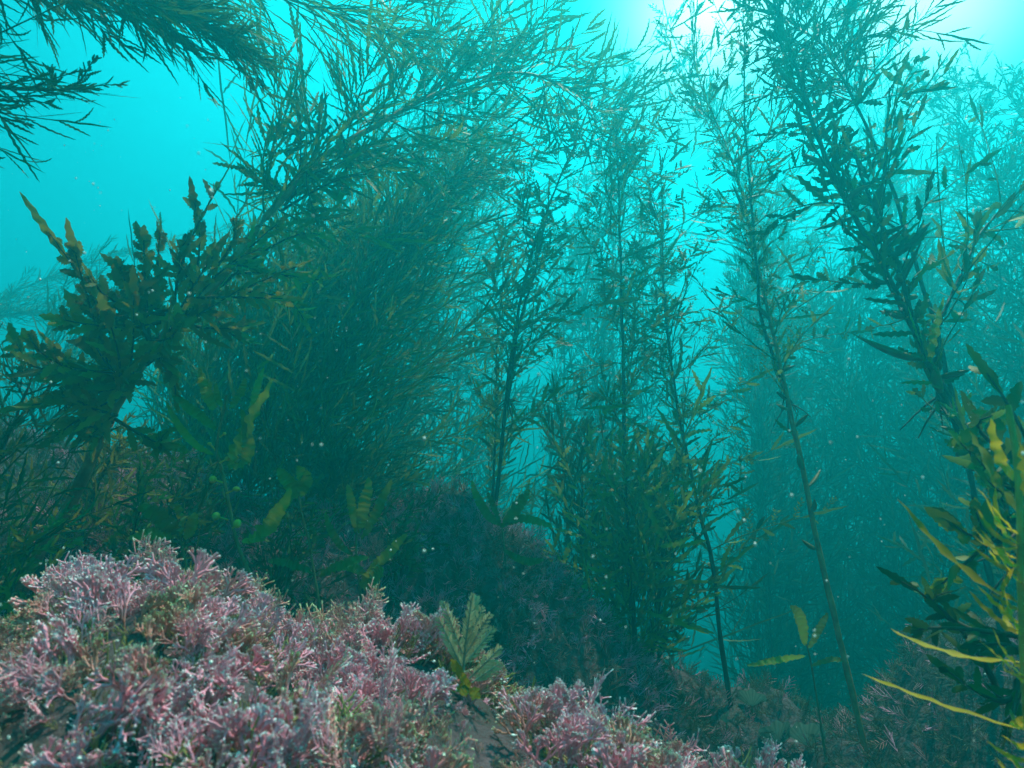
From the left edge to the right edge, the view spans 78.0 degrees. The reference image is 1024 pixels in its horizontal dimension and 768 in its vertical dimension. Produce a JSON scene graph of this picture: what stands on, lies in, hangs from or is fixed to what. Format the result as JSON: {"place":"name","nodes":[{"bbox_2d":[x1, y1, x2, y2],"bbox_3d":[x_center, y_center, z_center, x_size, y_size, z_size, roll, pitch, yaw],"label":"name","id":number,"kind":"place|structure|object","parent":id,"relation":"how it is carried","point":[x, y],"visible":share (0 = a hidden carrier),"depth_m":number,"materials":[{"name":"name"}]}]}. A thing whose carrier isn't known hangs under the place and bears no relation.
{"place":"outdoors","nodes":[
{"label":"outdoors","id":0,"kind":"place"},
{"bbox_2d":[18,191,196,402],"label":"fan seaweed","id":1,"kind":"object","parent":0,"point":[134,296],"visible":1,"depth_m":0.89,"materials":[{"name":"green plant"}]},
{"bbox_2d":[0,416,1023,767],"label":"seabed","id":2,"kind":"structure","parent":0,"point":[486,737],"depth_m":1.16,"materials":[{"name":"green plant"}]},
{"bbox_2d":[0,504,84,618],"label":"seaweed","id":3,"kind":"object","parent":2,"relation":"on","point":[9,586],"visible":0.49,"depth_m":0.77,"materials":[{"name":"green plant"}]},
{"bbox_2d":[0,279,92,334],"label":"leaning seaweed","id":4,"kind":"object","parent":2,"relation":"on","point":[18,310],"visible":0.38,"depth_m":3.28,"materials":[{"name":"green plant"}]},
{"bbox_2d":[0,0,134,176],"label":"overhanging seaweed","id":5,"kind":"object","parent":2,"relation":"on","point":[54,81],"visible":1,"depth_m":0.77,"materials":[{"name":"green plant"}]},
{"bbox_2d":[0,323,151,596],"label":"bushy seaweed","id":6,"kind":"object","parent":2,"relation":"on","point":[17,422],"visible":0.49,"depth_m":0.91,"materials":[{"name":"green plant"}]},
{"bbox_2d":[0,306,184,464],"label":"fan seaweed","id":7,"kind":"object","parent":6,"relation":"attached to","point":[92,406],"visible":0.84,"depth_m":0.91,"materials":[{"name":"green plant"}]},
{"bbox_2d":[0,239,223,450],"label":"leaning seaweed","id":8,"kind":"object","parent":2,"relation":"on","point":[67,345],"visible":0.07,"depth_m":2.40,"materials":[{"name":"green plant"}]},
{"bbox_2d":[0,411,228,551],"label":"bushy seaweed","id":9,"kind":"object","parent":2,"relation":"on","point":[117,456],"visible":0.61,"depth_m":1.10,"materials":[{"name":"green plant"}]},
{"bbox_2d":[0,217,252,306],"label":"leaning seaweed","id":10,"kind":"object","parent":2,"relation":"on","point":[57,277],"visible":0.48,"depth_m":3.96,"materials":[{"name":"green plant"}]},
{"bbox_2d":[0,0,295,180],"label":"overhanging seaweed","id":11,"kind":"object","parent":2,"relation":"on","point":[194,16],"visible":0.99,"depth_m":0.83,"materials":[{"name":"green plant"}]},
{"bbox_2d":[128,529,183,591],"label":"coralline tuft","id":12,"kind":"object","parent":2,"relation":"on","point":[147,554],"visible":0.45,"depth_m":0.55,"materials":[{"name":"plant"}]},
{"bbox_2d":[129,503,198,570],"bbox_3d":[-0.458,0.358,0.858,0.078,0.380,0.141,-12,-22,34],"label":"leaf kelp","id":13,"kind":"object","parent":2,"relation":"on","point":[164,522],"visible":0.59,"depth_m":0.88},
{"bbox_2d":[99,452,244,588],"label":"seaweed","id":14,"kind":"object","parent":2,"relation":"on","point":[143,487],"visible":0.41,"depth_m":0.99,"materials":[{"name":"green plant"}]},
{"bbox_2d":[150,368,291,583],"bbox_3d":[-0.403,0.226,0.889,0.245,0.529,0.179,7,-19,-22],"label":"float kelp","id":15,"kind":"object","parent":2,"relation":"on","point":[244,442],"visible":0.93,"depth_m":0.95},
{"bbox_2d":[110,211,373,491],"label":"leaning seaweed","id":16,"kind":"object","parent":2,"relation":"on","point":[158,387],"visible":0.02,"depth_m":2.26,"materials":[{"name":"green plant"}]},
{"bbox_2d":[132,373,408,598],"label":"seaweed","id":17,"kind":"object","parent":2,"relation":"on","point":[204,491],"visible":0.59,"depth_m":1.15,"materials":[{"name":"green plant"}]},
{"bbox_2d":[2,592,593,767],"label":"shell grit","id":18,"kind":"object","parent":2,"relation":"on","point":[227,674],"visible":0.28,"depth_m":0.44,"materials":[{"name":"white"}]},
{"bbox_2d":[212,458,402,617],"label":"seaweed","id":19,"kind":"object","parent":2,"relation":"on","point":[279,578],"visible":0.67,"depth_m":1.06,"materials":[{"name":"green plant"}]},
{"bbox_2d":[114,74,511,492],"bbox_3d":[-0.591,-0.113,1.672,0.928,1.417,0.964,8,-19,-22],"label":"feathery seaweed","id":20,"kind":"object","parent":2,"relation":"on","point":[189,388],"visible":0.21,"depth_m":1.61,"materials":[{"name":"green plant"}]},
{"bbox_2d":[264,465,368,617],"bbox_3d":[-0.308,0.295,0.966,0.138,0.330,0.103,15,-23,-38],"label":"float kelp","id":21,"kind":"object","parent":2,"relation":"on","point":[302,486],"visible":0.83,"depth_m":0.98},
{"bbox_2d":[226,364,454,548],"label":"feathery seaweed","id":22,"kind":"object","parent":2,"relation":"on","point":[351,470],"visible":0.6,"depth_m":1.35,"materials":[{"name":"green plant"}]},
{"bbox_2d":[0,0,712,610],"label":"arching seaweed","id":23,"kind":"object","parent":2,"relation":"on","point":[496,76],"visible":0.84,"depth_m":1.34,"materials":[{"name":"green plant"}]},
{"bbox_2d":[133,155,311,350],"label":"fan seaweed","id":24,"kind":"object","parent":23,"relation":"attached to","point":[209,257],"visible":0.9,"depth_m":0.97,"materials":[{"name":"green plant"}]},
{"bbox_2d":[199,213,341,346],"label":"fan seaweed","id":25,"kind":"object","parent":23,"relation":"attached to","point":[250,267],"visible":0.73,"depth_m":1.10,"materials":[{"name":"green plant"}]},
{"bbox_2d":[238,91,382,229],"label":"fan seaweed","id":26,"kind":"object","parent":23,"relation":"attached to","point":[305,180],"visible":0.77,"depth_m":1.17,"materials":[{"name":"green plant"}]},
{"bbox_2d":[174,0,553,170],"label":"overhanging seaweed","id":27,"kind":"object","parent":2,"relation":"on","point":[401,41],"visible":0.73,"depth_m":1.22,"materials":[{"name":"green plant"}]},
{"bbox_2d":[324,477,406,605],"bbox_3d":[-0.256,0.289,1.059,0.104,0.263,0.132,14,-23,-37],"label":"leaf kelp","id":28,"kind":"object","parent":2,"relation":"on","point":[359,517],"visible":0.89,"depth_m":1.08},
{"bbox_2d":[157,169,608,509],"bbox_3d":[-0.384,-0.095,1.476,1.088,1.119,0.724,-15,-23,39],"label":"feathery seaweed","id":29,"kind":"object","parent":2,"relation":"on","point":[251,367],"visible":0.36,"depth_m":1.51,"materials":[{"name":"green plant"}]},
{"bbox_2d":[198,17,598,506],"bbox_3d":[-0.293,-0.195,1.657,0.918,1.475,0.910,-17,-25,42],"label":"feathery seaweed","id":30,"kind":"object","parent":2,"relation":"on","point":[396,217],"visible":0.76,"depth_m":1.60,"materials":[{"name":"green plant"}]},
{"bbox_2d":[0,547,805,767],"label":"coralline turf","id":31,"kind":"structure","parent":2,"relation":"on","point":[322,642],"depth_m":0.42,"materials":[{"name":"pink plant"}]},
{"bbox_2d":[34,562,73,596],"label":"coralline tuft","id":32,"kind":"object","parent":31,"relation":"on","point":[53,573],"visible":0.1,"depth_m":0.53,"materials":[{"name":"pink plant"}]},
{"bbox_2d":[185,561,230,594],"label":"coralline tuft","id":33,"kind":"object","parent":31,"relation":"on","point":[222,579],"visible":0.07,"depth_m":0.56,"materials":[{"name":"pink plant"}]},
{"bbox_2d":[256,614,277,647],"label":"coralline tuft","id":34,"kind":"object","parent":31,"relation":"on","point":[271,635],"visible":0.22,"depth_m":0.55,"materials":[{"name":"pink plant"}]},
{"bbox_2d":[341,591,391,639],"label":"coralline tuft","id":35,"kind":"object","parent":31,"relation":"on","point":[370,613],"visible":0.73,"depth_m":0.59,"materials":[{"name":"pink plant"}]},
{"bbox_2d":[405,610,443,650],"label":"coralline tuft","id":36,"kind":"object","parent":31,"relation":"on","point":[425,620],"visible":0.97,"depth_m":0.59,"materials":[{"name":"pink plant"}]},
{"bbox_2d":[662,739,699,759],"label":"coralline tuft","id":37,"kind":"object","parent":31,"relation":"on","point":[675,745],"visible":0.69,"depth_m":0.55,"materials":[{"name":"plant"}]},
{"bbox_2d":[379,483,449,602],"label":"seaweed","id":38,"kind":"object","parent":2,"relation":"on","point":[405,558],"visible":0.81,"depth_m":1.20,"materials":[{"name":"green plant"}]},
{"bbox_2d":[342,0,537,463],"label":"feathery seaweed","id":39,"kind":"object","parent":2,"relation":"on","point":[461,76],"visible":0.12,"depth_m":3.27,"materials":[{"name":"green plant"}]},
{"bbox_2d":[204,41,677,510],"bbox_3d":[-0.437,0.413,2.696,1.725,4.346,2.018,6,-19,-17],"label":"feathery seaweed","id":40,"kind":"object","parent":2,"relation":"on","point":[347,201],"visible":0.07,"depth_m":2.92,"materials":[{"name":"green plant"}]},
{"bbox_2d":[435,592,502,700],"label":"seaweed","id":41,"kind":"object","parent":2,"relation":"on","point":[472,614],"visible":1,"depth_m":0.50,"materials":[{"name":"green plant"}]},
{"bbox_2d":[342,218,605,535],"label":"feathery seaweed","id":42,"kind":"object","parent":2,"relation":"on","point":[431,411],"visible":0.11,"depth_m":2.25,"materials":[{"name":"green plant"}]},
{"bbox_2d":[452,669,497,705],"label":"coralline tuft","id":43,"kind":"object","parent":2,"relation":"on","point":[482,685],"visible":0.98,"depth_m":0.51,"materials":[{"name":"plant"}]},
{"bbox_2d":[481,652,507,685],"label":"coralline tuft","id":44,"kind":"object","parent":2,"relation":"on","point":[502,667],"visible":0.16,"depth_m":0.59,"materials":[{"name":"plant"}]},
{"bbox_2d":[449,253,558,524],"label":"hazy seaweed","id":45,"kind":"object","parent":2,"relation":"on","point":[474,306],"visible":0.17,"depth_m":3.59,"materials":[{"name":"green plant"}]},
{"bbox_2d":[0,418,1018,767],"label":"coralline turf","id":46,"kind":"structure","parent":2,"relation":"on","point":[644,660],"depth_m":1.23,"materials":[{"name":"plant"}]},
{"bbox_2d":[471,481,552,570],"bbox_3d":[-0.001,0.295,1.286,0.165,0.183,0.095,0,-18,0],"label":"leaf kelp","id":47,"kind":"object","parent":2,"relation":"on","point":[514,510],"visible":0.96,"depth_m":1.28},
{"bbox_2d":[262,26,767,616],"bbox_3d":[0.123,0.529,3.481,2.410,5.471,3.135,0,-18,0],"label":"feathery seaweed","id":48,"kind":"object","parent":2,"relation":"on","point":[488,360],"visible":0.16,"depth_m":3.48,"materials":[{"name":"green plant"}]},
{"bbox_2d":[461,218,571,518],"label":"leafy seaweed","id":49,"kind":"object","parent":2,"relation":"on","point":[494,455],"visible":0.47,"depth_m":1.73,"materials":[{"name":"green plant"}]},
{"bbox_2d":[492,686,545,726],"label":"coralline tuft","id":50,"kind":"object","parent":2,"relation":"on","point":[497,698],"visible":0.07,"depth_m":0.58,"materials":[{"name":"pink plant"}]},
{"bbox_2d":[479,296,592,558],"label":"hazy seaweed","id":51,"kind":"object","parent":2,"relation":"on","point":[547,449],"visible":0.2,"depth_m":3.39,"materials":[{"name":"green plant"}]},
{"bbox_2d":[310,70,806,656],"bbox_3d":[-0.080,0.193,2.468,1.340,3.124,1.624,9,-20,-26],"label":"feathery seaweed","id":52,"kind":"object","parent":2,"relation":"on","point":[438,384],"visible":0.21,"depth_m":2.44,"materials":[{"name":"green plant"}]},
{"bbox_2d":[502,154,655,599],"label":"hazy seaweed","id":53,"kind":"object","parent":2,"relation":"on","point":[587,188],"visible":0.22,"depth_m":4.23,"materials":[{"name":"green plant"}]},
{"bbox_2d":[463,44,714,506],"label":"forked seaweed","id":54,"kind":"object","parent":2,"relation":"on","point":[524,287],"visible":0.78,"depth_m":1.59,"materials":[{"name":"green plant"}]},
{"bbox_2d":[481,159,673,425],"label":"forked seaweed","id":55,"kind":"object","parent":54,"relation":"attached to","point":[539,241],"visible":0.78,"depth_m":1.53,"materials":[{"name":"green plant"}]},
{"bbox_2d":[562,572,645,672],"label":"seaweed","id":56,"kind":"object","parent":2,"relation":"on","point":[623,607],"visible":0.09,"depth_m":1.36,"materials":[{"name":"green plant"}]},
{"bbox_2d":[546,210,667,625],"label":"hazy seaweed","id":57,"kind":"object","parent":2,"relation":"on","point":[584,292],"visible":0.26,"depth_m":3.41,"materials":[{"name":"green plant"}]},
{"bbox_2d":[528,368,687,611],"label":"seaweed","id":58,"kind":"object","parent":2,"relation":"on","point":[583,429],"visible":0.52,"depth_m":1.58,"materials":[{"name":"green plant"}]},
{"bbox_2d":[534,63,721,635],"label":"tall seaweed","id":59,"kind":"object","parent":2,"relation":"on","point":[620,385],"visible":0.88,"depth_m":1.60,"materials":[{"name":"green plant"}]},
{"bbox_2d":[535,181,731,669],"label":"hazy seaweed","id":60,"kind":"object","parent":2,"relation":"on","point":[601,337],"visible":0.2,"depth_m":3.36,"materials":[{"name":"green plant"}]},
{"bbox_2d":[538,48,742,665],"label":"hazy seaweed","id":61,"kind":"object","parent":2,"relation":"on","point":[627,231],"visible":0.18,"depth_m":3.79,"materials":[{"name":"green plant"}]},
{"bbox_2d":[534,367,761,689],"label":"seaweed","id":62,"kind":"object","parent":2,"relation":"on","point":[619,550],"visible":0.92,"depth_m":1.42,"materials":[{"name":"green plant"}]},
{"bbox_2d":[609,152,722,663],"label":"hazy seaweed","id":63,"kind":"object","parent":2,"relation":"on","point":[640,403],"visible":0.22,"depth_m":3.35,"materials":[{"name":"green plant"}]},
{"bbox_2d":[553,427,793,674],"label":"seaweed","id":64,"kind":"object","parent":2,"relation":"on","point":[678,537],"visible":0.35,"depth_m":1.46,"materials":[{"name":"green plant"}]},
{"bbox_2d":[651,190,708,676],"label":"hazy seaweed","id":65,"kind":"object","parent":2,"relation":"on","point":[671,454],"visible":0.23,"depth_m":3.58,"materials":[{"name":"teal plant"}]},
{"bbox_2d":[720,712,728,730],"bbox_3d":[0.454,0.725,1.333,0.012,0.063,0.039,-15,-23,38],"label":"fan alga","id":66,"kind":"object","parent":2,"relation":"on","point":[724,717],"visible":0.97,"depth_m":1.33,"materials":[{"name":"green plant"}]},
{"bbox_2d":[585,95,881,705],"bbox_3d":[0.554,-0.001,1.452,0.688,1.667,0.422,-13,-22,35],"label":"wavy seaweed","id":67,"kind":"object","parent":2,"relation":"on","point":[665,307],"visible":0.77,"depth_m":1.54,"materials":[{"name":"green plant"}]},
{"bbox_2d":[646,0,826,702],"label":"hazy seaweed","id":68,"kind":"object","parent":2,"relation":"on","point":[712,105],"visible":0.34,"depth_m":3.57,"materials":[{"name":"green plant"}]},
{"bbox_2d":[736,689,766,712],"bbox_3d":[0.524,0.710,1.387,0.065,0.078,0.020,-10,-21,29],"label":"fan alga","id":69,"kind":"object","parent":2,"relation":"on","point":[752,697],"visible":0.91,"depth_m":1.39,"materials":[{"name":"green plant"}]},
{"bbox_2d":[707,218,808,687],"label":"hazy seaweed","id":70,"kind":"object","parent":2,"relation":"on","point":[729,263],"visible":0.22,"depth_m":3.02,"materials":[{"name":"teal plant"}]},
{"bbox_2d":[758,720,789,753],"bbox_3d":[0.559,0.747,1.316,0.085,0.088,0.026,3,-18,-9],"label":"fan alga","id":71,"kind":"object","parent":2,"relation":"on","point":[778,728],"visible":0.9,"depth_m":1.32,"materials":[{"name":"green plant"}]},
{"bbox_2d":[696,125,867,706],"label":"hazy seaweed","id":72,"kind":"object","parent":2,"relation":"on","point":[778,147],"visible":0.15,"depth_m":4.00,"materials":[{"name":"green plant"}]},
{"bbox_2d":[747,605,847,765],"bbox_3d":[0.558,0.582,1.193,0.201,0.314,0.102,11,-21,-30],"label":"leaf kelp","id":73,"kind":"object","parent":2,"relation":"on","point":[800,619],"visible":0.99,"depth_m":1.23},
{"bbox_2d":[651,0,947,767],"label":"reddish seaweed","id":74,"kind":"object","parent":2,"relation":"on","point":[691,91],"visible":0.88,"depth_m":1.42,"materials":[{"name":"green plant"}]},
{"bbox_2d":[691,0,848,428],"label":"reddish seaweed","id":75,"kind":"object","parent":74,"relation":"attached to","point":[751,182],"visible":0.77,"depth_m":1.46,"materials":[{"name":"green plant"}]},
{"bbox_2d":[789,722,827,753],"bbox_3d":[0.613,0.747,1.310,0.087,0.087,0.026,-6,-19,18],"label":"fan alga","id":76,"kind":"object","parent":2,"relation":"on","point":[798,732],"visible":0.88,"depth_m":1.31,"materials":[{"name":"green plant"}]},
{"bbox_2d":[652,240,966,721],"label":"hazy seaweed","id":77,"kind":"object","parent":2,"relation":"on","point":[764,565],"visible":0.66,"depth_m":2.75,"materials":[{"name":"teal plant"}]},
{"bbox_2d":[732,353,890,718],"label":"hazy seaweed","id":78,"kind":"object","parent":2,"relation":"on","point":[792,648],"visible":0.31,"depth_m":2.91,"materials":[{"name":"teal plant"}]},
{"bbox_2d":[703,135,926,709],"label":"hazy seaweed","id":79,"kind":"object","parent":2,"relation":"on","point":[783,279],"visible":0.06,"depth_m":4.37,"materials":[{"name":"green plant"}]},
{"bbox_2d":[737,229,935,712],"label":"hazy seaweed","id":80,"kind":"object","parent":2,"relation":"on","point":[816,438],"visible":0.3,"depth_m":3.25,"materials":[{"name":"teal plant"}]},
{"bbox_2d":[712,113,974,718],"bbox_3d":[1.827,0.906,3.322,1.355,4.584,1.818,0,-18,0],"label":"hazy seaweed","id":81,"kind":"object","parent":2,"relation":"on","point":[848,298],"visible":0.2,"depth_m":3.25,"materials":[{"name":"green plant"}]},
{"bbox_2d":[708,0,1003,630],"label":"crown seaweed","id":82,"kind":"object","parent":2,"relation":"on","point":[858,37],"visible":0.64,"depth_m":1.19,"materials":[{"name":"green plant"}]},
{"bbox_2d":[900,94,1023,438],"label":"side seaweed","id":83,"kind":"object","parent":82,"relation":"attached to","point":[978,219],"visible":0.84,"depth_m":0.98,"materials":[{"name":"green plant"}]},
{"bbox_2d":[711,0,1015,556],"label":"stout seaweed","id":84,"kind":"object","parent":2,"relation":"on","point":[870,239],"visible":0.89,"depth_m":1.02,"materials":[{"name":"green plant"}]},
{"bbox_2d":[814,14,959,261],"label":"side seaweed","id":85,"kind":"object","parent":84,"relation":"attached to","point":[899,118],"visible":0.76,"depth_m":1.05,"materials":[{"name":"green plant"}]},
{"bbox_2d":[804,96,1015,611],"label":"stout seaweed","id":86,"kind":"object","parent":84,"relation":"attached to","point":[957,419],"visible":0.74,"depth_m":0.93,"materials":[{"name":"green plant"}]},
{"bbox_2d":[770,0,1023,695],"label":"hazy seaweed","id":87,"kind":"object","parent":2,"relation":"on","point":[879,59],"visible":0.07,"depth_m":3.77,"materials":[{"name":"green plant"}]},
{"bbox_2d":[784,274,1022,717],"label":"hazy seaweed","id":88,"kind":"object","parent":2,"relation":"on","point":[877,503],"visible":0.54,"depth_m":2.90,"materials":[{"name":"teal plant"}]},
{"bbox_2d":[814,226,1023,705],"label":"hazy seaweed","id":89,"kind":"object","parent":2,"relation":"on","point":[956,474],"visible":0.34,"depth_m":2.63,"materials":[{"name":"teal plant"}]},
{"bbox_2d":[826,163,1023,697],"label":"hazy seaweed","id":90,"kind":"object","parent":2,"relation":"on","point":[927,221],"visible":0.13,"depth_m":3.09,"materials":[{"name":"teal plant"}]},
{"bbox_2d":[863,405,1023,767],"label":"yellow seaweed","id":91,"kind":"object","parent":2,"relation":"on","point":[1016,475],"visible":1,"depth_m":0.40,"materials":[{"name":"yellow plant"}]},
{"bbox_2d":[864,23,1023,628],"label":"hazy seaweed","id":92,"kind":"object","parent":2,"relation":"on","point":[962,139],"visible":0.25,"depth_m":2.71,"materials":[{"name":"green plant"}]},
{"bbox_2d":[866,350,1023,649],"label":"shading seaweed","id":93,"kind":"object","parent":2,"relation":"on","point":[1011,591],"visible":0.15,"depth_m":1.68,"materials":[{"name":"green plant"}]},
{"bbox_2d":[876,566,1022,749],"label":"blurred seaweed","id":94,"kind":"object","parent":2,"relation":"on","point":[972,645],"visible":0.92,"depth_m":0.55,"materials":[{"name":"green plant"}]},
{"bbox_2d":[909,113,1023,635],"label":"hazy seaweed","id":95,"kind":"object","parent":2,"relation":"on","point":[1002,180],"visible":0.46,"depth_m":2.25,"materials":[{"name":"green plant"}]},
{"bbox_2d":[917,41,1023,598],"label":"hazy seaweed","id":96,"kind":"object","parent":2,"relation":"on","point":[988,97],"visible":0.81,"depth_m":2.55,"materials":[{"name":"green plant"}]},
{"bbox_2d":[924,344,1023,594],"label":"blurred seaweed","id":97,"kind":"object","parent":2,"relation":"on","point":[947,521],"visible":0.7,"depth_m":0.61,"materials":[{"name":"green plant"}]},
{"bbox_2d":[951,291,1023,574],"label":"shading seaweed","id":98,"kind":"object","parent":2,"relation":"on","point":[1005,324],"visible":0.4,"depth_m":1.71,"materials":[{"name":"green plant"}]},
{"bbox_2d":[0,57,1023,767],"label":"drifting specks","id":99,"kind":"object","parent":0,"point":[208,191],"visible":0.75,"depth_m":0.35,"materials":[{"name":"white"}]},
{"bbox_2d":[0,0,1023,652],"label":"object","id":100,"kind":"structure","parent":0,"point":[131,169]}
]}

